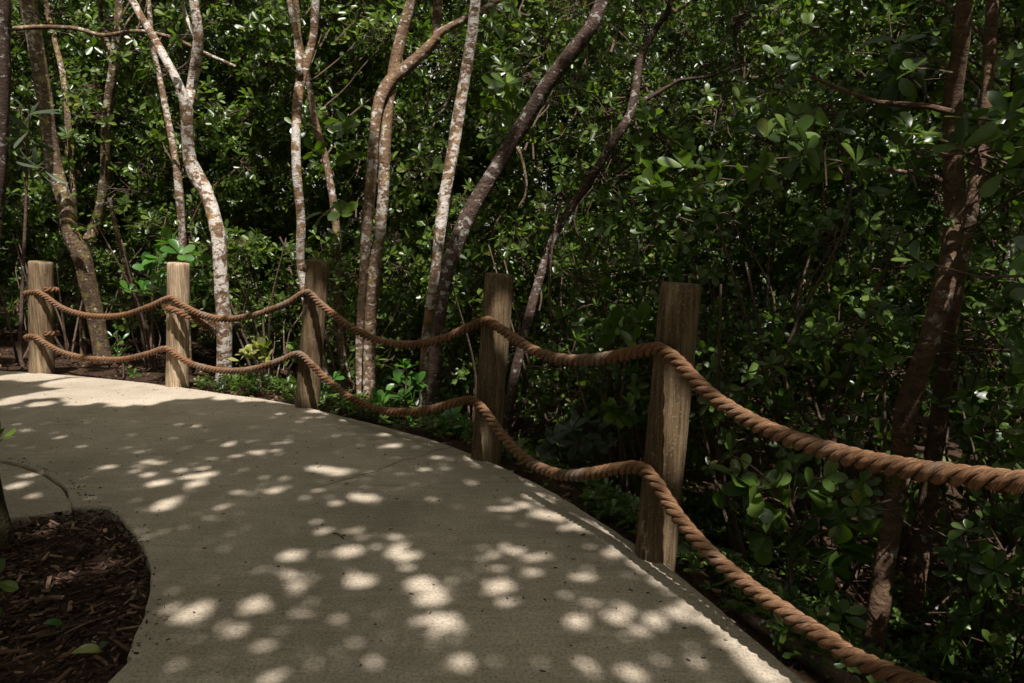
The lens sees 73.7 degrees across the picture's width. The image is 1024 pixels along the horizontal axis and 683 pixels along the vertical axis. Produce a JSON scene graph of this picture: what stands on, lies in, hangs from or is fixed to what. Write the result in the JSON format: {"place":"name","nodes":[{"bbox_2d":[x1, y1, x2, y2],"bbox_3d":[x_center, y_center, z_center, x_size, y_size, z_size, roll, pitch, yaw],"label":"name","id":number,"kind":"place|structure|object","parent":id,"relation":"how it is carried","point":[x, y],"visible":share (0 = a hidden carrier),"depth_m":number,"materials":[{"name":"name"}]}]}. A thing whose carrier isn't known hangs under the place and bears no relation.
{"place":"outdoors","nodes":[
{"label":"outdoors","id":0,"kind":"place"},
{"bbox_2d":[0,463,73,528],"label":"pavement","id":1,"kind":"structure","parent":0,"point":[28,494],"depth_m":3.60,"materials":[{"name":"concrete"}]},
{"bbox_2d":[327,326,351,381],"bbox_3d":[-1.514,0.112,5.998,0.203,0.499,0.065,-1,8,-4],"label":"liana","id":2,"kind":"object","parent":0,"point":[333,332],"visible":1,"depth_m":6.00,"materials":[{"name":"brown plant"}]},
{"bbox_2d":[0,371,805,682],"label":"path","id":3,"kind":"structure","parent":0,"point":[302,593],"depth_m":2.89,"materials":[{"name":"concrete"}]},
{"bbox_2d":[0,381,726,680],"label":"leaf crumbs","id":4,"kind":"object","parent":3,"relation":"on","point":[343,535],"visible":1,"depth_m":3.16,"materials":[{"name":"brown plant"}]},
{"bbox_2d":[0,250,1023,682],"bbox_3d":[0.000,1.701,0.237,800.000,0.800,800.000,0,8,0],"label":"ground","id":5,"kind":"structure","parent":0,"point":[794,664],"depth_m":4.55,"materials":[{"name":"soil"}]},
{"bbox_2d":[0,0,11,238],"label":"forest tree","id":6,"kind":"object","parent":5,"relation":"on","point":[5,55],"visible":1,"depth_m":7.12,"materials":[{"name":"brown plant"}]},
{"bbox_2d":[0,477,15,551],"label":"canopy tree","id":7,"kind":"object","parent":5,"relation":"on","point":[7,536],"visible":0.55,"depth_m":3.04,"materials":[{"name":"brown plant"}]},
{"bbox_2d":[0,558,17,614],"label":"seedling","id":8,"kind":"object","parent":5,"relation":"on","point":[8,585],"visible":0.99,"depth_m":2.32,"materials":[{"name":"green plant"}]},
{"bbox_2d":[5,95,67,366],"bbox_3d":[-5.318,-1.173,7.649,0.652,3.016,0.580,-7,11,-41],"label":"sapling","id":9,"kind":"object","parent":5,"relation":"on","point":[19,142],"visible":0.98,"depth_m":7.55,"materials":[{"name":"green plant"}]},
{"bbox_2d":[28,260,54,373],"bbox_3d":[-4.902,-0.031,7.106,0.365,1.614,0.232,0,8,0],"label":"rope fence post","id":10,"kind":"object","parent":5,"relation":"on","point":[41,358],"visible":0.69,"depth_m":7.00,"materials":[{"name":"brown wood"}]},
{"bbox_2d":[23,330,938,682],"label":"rope","id":11,"kind":"object","parent":10,"relation":"attached to","point":[841,646],"visible":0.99,"depth_m":2.67,"materials":[{"name":"brown fabric"}]},
{"bbox_2d":[0,188,117,364],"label":"shrub","id":12,"kind":"object","parent":5,"relation":"on","point":[62,259],"visible":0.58,"depth_m":9.05,"materials":[{"name":"green plant"}]},
{"bbox_2d":[0,458,169,682],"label":"mulch","id":13,"kind":"object","parent":5,"relation":"on","point":[22,605],"visible":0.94,"depth_m":2.60,"materials":[{"name":"brown wood"}]},
{"bbox_2d":[0,422,15,441],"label":"seedling","id":14,"kind":"object","parent":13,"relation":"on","point":[11,432],"visible":1,"depth_m":2.88,"materials":[{"name":"green plant"}]},
{"bbox_2d":[36,629,57,638],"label":"fallen leaf","id":15,"kind":"object","parent":13,"relation":"on","point":[43,632],"visible":1,"depth_m":2.31,"materials":[{"name":"brown plant"}]},
{"bbox_2d":[34,595,65,602],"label":"twig","id":16,"kind":"object","parent":13,"relation":"on","point":[50,598],"visible":1,"depth_m":2.55,"materials":[{"name":"brown wood"}]},
{"bbox_2d":[43,618,64,625],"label":"fallen leaf","id":17,"kind":"object","parent":13,"relation":"on","point":[55,621],"visible":1,"depth_m":2.39,"materials":[{"name":"green plant"}]},
{"bbox_2d":[74,543,84,548],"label":"fallen leaf","id":18,"kind":"object","parent":13,"relation":"on","point":[80,546],"visible":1,"depth_m":2.95,"materials":[{"name":"brown plant"}]},
{"bbox_2d":[64,617,102,633],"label":"twig","id":19,"kind":"object","parent":13,"relation":"on","point":[81,625],"visible":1,"depth_m":2.37,"materials":[{"name":"brown wood"}]},
{"bbox_2d":[71,643,101,653],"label":"fallen leaf","id":20,"kind":"object","parent":13,"relation":"on","point":[90,648],"visible":1,"depth_m":2.21,"materials":[{"name":"yellow plant"}]},
{"bbox_2d":[99,641,109,649],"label":"fallen leaf","id":21,"kind":"object","parent":13,"relation":"on","point":[102,644],"visible":1,"depth_m":2.24,"materials":[{"name":"green plant"}]},
{"bbox_2d":[107,324,141,377],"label":"seedling","id":22,"kind":"object","parent":5,"relation":"on","point":[120,352],"visible":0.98,"depth_m":7.09,"materials":[{"name":"green plant"}]},
{"bbox_2d":[12,178,244,364],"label":"shrub","id":23,"kind":"object","parent":5,"relation":"on","point":[99,268],"visible":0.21,"depth_m":8.91,"materials":[{"name":"green plant"}]},
{"bbox_2d":[107,197,152,358],"bbox_3d":[-4.215,-0.480,7.623,0.374,2.198,0.172,-4,9,-28],"label":"slim tree","id":24,"kind":"object","parent":5,"relation":"on","point":[116,227],"visible":0.52,"depth_m":7.49,"materials":[{"name":"brown plant"}]},
{"bbox_2d":[0,0,293,354],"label":"slim tree","id":25,"kind":"object","parent":5,"relation":"on","point":[65,49],"visible":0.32,"depth_m":9.32,"materials":[{"name":"green plant"}]},
{"bbox_2d":[119,226,211,297],"bbox_3d":[-3.558,-0.368,6.999,0.874,1.608,0.482,0,8,0],"label":"sapling","id":26,"kind":"object","parent":5,"relation":"on","point":[148,259],"visible":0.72,"depth_m":6.87,"materials":[{"name":"green plant"}]},
{"bbox_2d":[165,262,189,388],"bbox_3d":[-3.138,0.065,6.407,0.317,1.613,0.204,0,8,0],"label":"rope fence post","id":27,"kind":"object","parent":5,"relation":"on","point":[177,326],"visible":0.62,"depth_m":6.31,"materials":[{"name":"brown wood"}]},
{"bbox_2d":[22,287,1023,494],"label":"rope","id":28,"kind":"object","parent":27,"relation":"attached to","point":[977,477],"visible":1,"depth_m":2.48,"materials":[{"name":"brown fabric"}]},
{"bbox_2d":[128,0,232,385],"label":"forest tree","id":29,"kind":"object","parent":5,"relation":"on","point":[198,179],"visible":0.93,"depth_m":6.56,"materials":[{"name":"white plant"}]},
{"bbox_2d":[97,178,328,371],"bbox_3d":[-3.660,-0.794,8.401,1.901,2.542,3.089,4,9,28],"label":"shrub","id":30,"kind":"object","parent":5,"relation":"on","point":[201,304],"visible":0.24,"depth_m":8.03,"materials":[{"name":"green plant"}]},
{"bbox_2d":[11,0,446,361],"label":"forest tree","id":31,"kind":"object","parent":5,"relation":"on","point":[80,248],"visible":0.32,"depth_m":8.27,"materials":[{"name":"green plant"}]},
{"bbox_2d":[12,25,235,67],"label":"bare branch","id":32,"kind":"object","parent":31,"relation":"attached to","point":[65,27],"visible":0.87,"depth_m":6.84,"materials":[{"name":"brown plant"}]},
{"bbox_2d":[228,355,247,388],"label":"seedling","id":33,"kind":"object","parent":5,"relation":"on","point":[232,359],"visible":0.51,"depth_m":6.41,"materials":[{"name":"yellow plant"}]},
{"bbox_2d":[235,337,272,393],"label":"seedling","id":34,"kind":"object","parent":5,"relation":"on","point":[249,351],"visible":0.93,"depth_m":6.34,"materials":[{"name":"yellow plant"}]},
{"bbox_2d":[130,0,404,372],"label":"slim tree","id":35,"kind":"object","parent":5,"relation":"on","point":[248,176],"visible":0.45,"depth_m":8.06,"materials":[{"name":"green plant"}]},
{"bbox_2d":[286,0,332,404],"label":"forest tree","id":36,"kind":"object","parent":5,"relation":"on","point":[303,67],"visible":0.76,"depth_m":5.70,"materials":[{"name":"white plant"}]},
{"bbox_2d":[190,195,430,389],"bbox_3d":[-2.117,-0.593,8.066,2.351,2.566,2.891,3,8,19],"label":"shrub","id":37,"kind":"object","parent":5,"relation":"on","point":[237,251],"visible":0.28,"depth_m":7.63,"materials":[{"name":"green plant"}]},
{"bbox_2d":[294,259,330,409],"bbox_3d":[-1.648,0.159,5.582,0.380,1.659,0.198,0,8,0],"label":"rope fence post","id":38,"kind":"object","parent":5,"relation":"on","point":[313,324],"visible":0.65,"depth_m":5.48,"materials":[{"name":"brown wood"}]},
{"bbox_2d":[320,371,350,408],"bbox_3d":[-1.472,0.525,5.878,0.364,0.517,0.329,3,8,20],"label":"sapling","id":39,"kind":"object","parent":5,"relation":"on","point":[336,376],"visible":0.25,"depth_m":5.87,"materials":[{"name":"green plant"}]},
{"bbox_2d":[279,195,498,396],"bbox_3d":[-1.125,-0.390,7.434,1.699,2.479,3.123,5,9,31],"label":"shrub","id":40,"kind":"object","parent":5,"relation":"on","point":[389,360],"visible":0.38,"depth_m":6.76,"materials":[{"name":"green plant"}]},
{"bbox_2d":[371,358,427,426],"bbox_3d":[-0.916,0.447,5.413,0.432,0.656,0.346,-6,10,-35],"label":"sapling","id":41,"kind":"object","parent":5,"relation":"on","point":[412,380],"visible":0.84,"depth_m":5.38,"materials":[{"name":"green plant"}]},
{"bbox_2d":[235,0,565,391],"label":"slim tree","id":42,"kind":"object","parent":5,"relation":"on","point":[387,19],"visible":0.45,"depth_m":7.38,"materials":[{"name":"green plant"}]},
{"bbox_2d":[428,405,469,440],"bbox_3d":[-0.452,0.679,4.981,0.313,0.457,0.275,0,8,0],"label":"sapling","id":43,"kind":"object","parent":5,"relation":"on","point":[448,414],"visible":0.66,"depth_m":5.00,"materials":[{"name":"green plant"}]},
{"bbox_2d":[305,0,594,402],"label":"forest tree","id":44,"kind":"object","parent":5,"relation":"on","point":[370,274],"visible":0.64,"depth_m":5.76,"materials":[{"name":"green plant"}]},
{"bbox_2d":[418,0,553,419],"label":"forest tree","id":45,"kind":"object","parent":5,"relation":"on","point":[447,168],"visible":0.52,"depth_m":5.48,"materials":[{"name":"white plant"}]},
{"bbox_2d":[471,273,513,465],"bbox_3d":[-0.137,0.378,4.213,0.296,1.598,0.187,0,8,0],"label":"rope fence post","id":46,"kind":"object","parent":5,"relation":"on","point":[493,354],"visible":0.73,"depth_m":4.11,"materials":[{"name":"brown wood"}]},
{"bbox_2d":[397,197,616,444],"bbox_3d":[0.008,-0.179,6.960,2.102,2.503,2.822,7,10,39],"label":"shrub","id":47,"kind":"object","parent":5,"relation":"on","point":[463,278],"visible":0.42,"depth_m":6.34,"materials":[{"name":"green plant"}]},
{"bbox_2d":[0,0,1023,461],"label":"background thicket","id":48,"kind":"object","parent":5,"relation":"on","point":[1002,72],"visible":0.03,"depth_m":10.49,"materials":[{"name":"green plant"}]},
{"bbox_2d":[424,0,658,426],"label":"forest tree","id":49,"kind":"object","parent":5,"relation":"on","point":[520,129],"visible":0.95,"depth_m":5.30,"materials":[{"name":"green plant"}]},
{"bbox_2d":[516,146,527,206],"bbox_3d":[0.076,-1.273,5.288,0.055,0.467,0.118,8,11,44],"label":"liana","id":50,"kind":"object","parent":49,"relation":"hanging from","point":[523,168],"visible":1,"depth_m":5.30,"materials":[{"name":"brown plant"}]},
{"bbox_2d":[535,406,615,484],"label":"shrub","id":51,"kind":"object","parent":5,"relation":"on","point":[570,450],"visible":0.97,"depth_m":4.47,"materials":[{"name":"green plant"}]},
{"bbox_2d":[193,371,1023,682],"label":"ground cover","id":52,"kind":"object","parent":5,"relation":"on","point":[609,499],"visible":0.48,"depth_m":3.60,"materials":[{"name":"green plant"}]},
{"bbox_2d":[488,106,842,482],"bbox_3d":[1.185,-0.378,6.171,3.109,3.381,2.151,-3,8,-20],"label":"shrub","id":53,"kind":"object","parent":5,"relation":"on","point":[599,265],"visible":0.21,"depth_m":5.58,"materials":[{"name":"green plant"}]},
{"bbox_2d":[527,152,807,497],"bbox_3d":[1.291,0.038,4.947,2.333,2.843,1.314,-3,8,-19],"label":"shrub","id":54,"kind":"object","parent":5,"relation":"on","point":[632,372],"visible":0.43,"depth_m":4.77,"materials":[{"name":"green plant"}]},
{"bbox_2d":[635,282,701,570],"bbox_3d":[0.634,0.558,2.867,0.260,1.611,0.176,0,8,0],"label":"rope fence post","id":55,"kind":"object","parent":5,"relation":"on","point":[669,409],"visible":0.66,"depth_m":2.77,"materials":[{"name":"brown wood"}]},
{"bbox_2d":[471,0,891,435],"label":"forest tree","id":56,"kind":"object","parent":5,"relation":"on","point":[628,332],"visible":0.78,"depth_m":5.02,"materials":[{"name":"green plant"}]},
{"bbox_2d":[504,0,955,463],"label":"slim tree","id":57,"kind":"object","parent":5,"relation":"on","point":[681,38],"visible":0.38,"depth_m":6.54,"materials":[{"name":"green plant"}]},
{"bbox_2d":[631,33,902,571],"bbox_3d":[1.500,-0.156,4.456,1.448,3.441,2.818,2,8,15],"label":"shrub","id":58,"kind":"object","parent":5,"relation":"on","point":[710,417],"visible":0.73,"depth_m":4.24,"materials":[{"name":"green plant"}]},
{"bbox_2d":[721,598,861,682],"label":"tree root","id":59,"kind":"object","parent":5,"relation":"on","point":[756,623],"visible":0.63,"depth_m":2.28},
{"bbox_2d":[707,432,883,605],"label":"shrub","id":60,"kind":"object","parent":5,"relation":"on","point":[765,515],"visible":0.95,"depth_m":2.84,"materials":[{"name":"green plant"}]},
{"bbox_2d":[717,56,982,592],"bbox_3d":[2.098,-0.009,4.620,1.382,3.111,3.194,3,8,18],"label":"shrub","id":61,"kind":"object","parent":5,"relation":"on","point":[830,246],"visible":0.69,"depth_m":3.92,"materials":[{"name":"green plant"}]},
{"bbox_2d":[744,0,1023,655],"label":"forest tree","id":62,"kind":"object","parent":5,"relation":"on","point":[1005,120],"visible":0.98,"depth_m":2.88,"materials":[{"name":"green plant"}]},
{"bbox_2d":[770,0,1023,632],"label":"forest tree","id":63,"kind":"object","parent":5,"relation":"on","point":[920,552],"visible":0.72,"depth_m":3.73,"materials":[{"name":"brown plant"}]},
{"bbox_2d":[782,297,1023,682],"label":"shrub","id":64,"kind":"object","parent":5,"relation":"on","point":[993,564],"visible":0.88,"depth_m":2.82,"materials":[{"name":"green plant"}]},
{"bbox_2d":[798,78,1023,605],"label":"shrub","id":65,"kind":"object","parent":5,"relation":"on","point":[933,218],"visible":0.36,"depth_m":4.35,"materials":[{"name":"green plant"}]},
{"bbox_2d":[801,0,1023,537],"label":"slim tree","id":66,"kind":"object","parent":5,"relation":"on","point":[1004,36],"visible":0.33,"depth_m":4.63,"materials":[{"name":"green plant"}]},
{"bbox_2d":[959,292,1023,645],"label":"slim tree","id":67,"kind":"object","parent":5,"relation":"on","point":[999,303],"visible":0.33,"depth_m":2.84,"materials":[{"name":"green plant"}]},
{"bbox_2d":[30,0,1014,249],"label":"sky","id":68,"kind":"structure","parent":0,"point":[52,0],"materials":[{"name":"white"}]}
]}

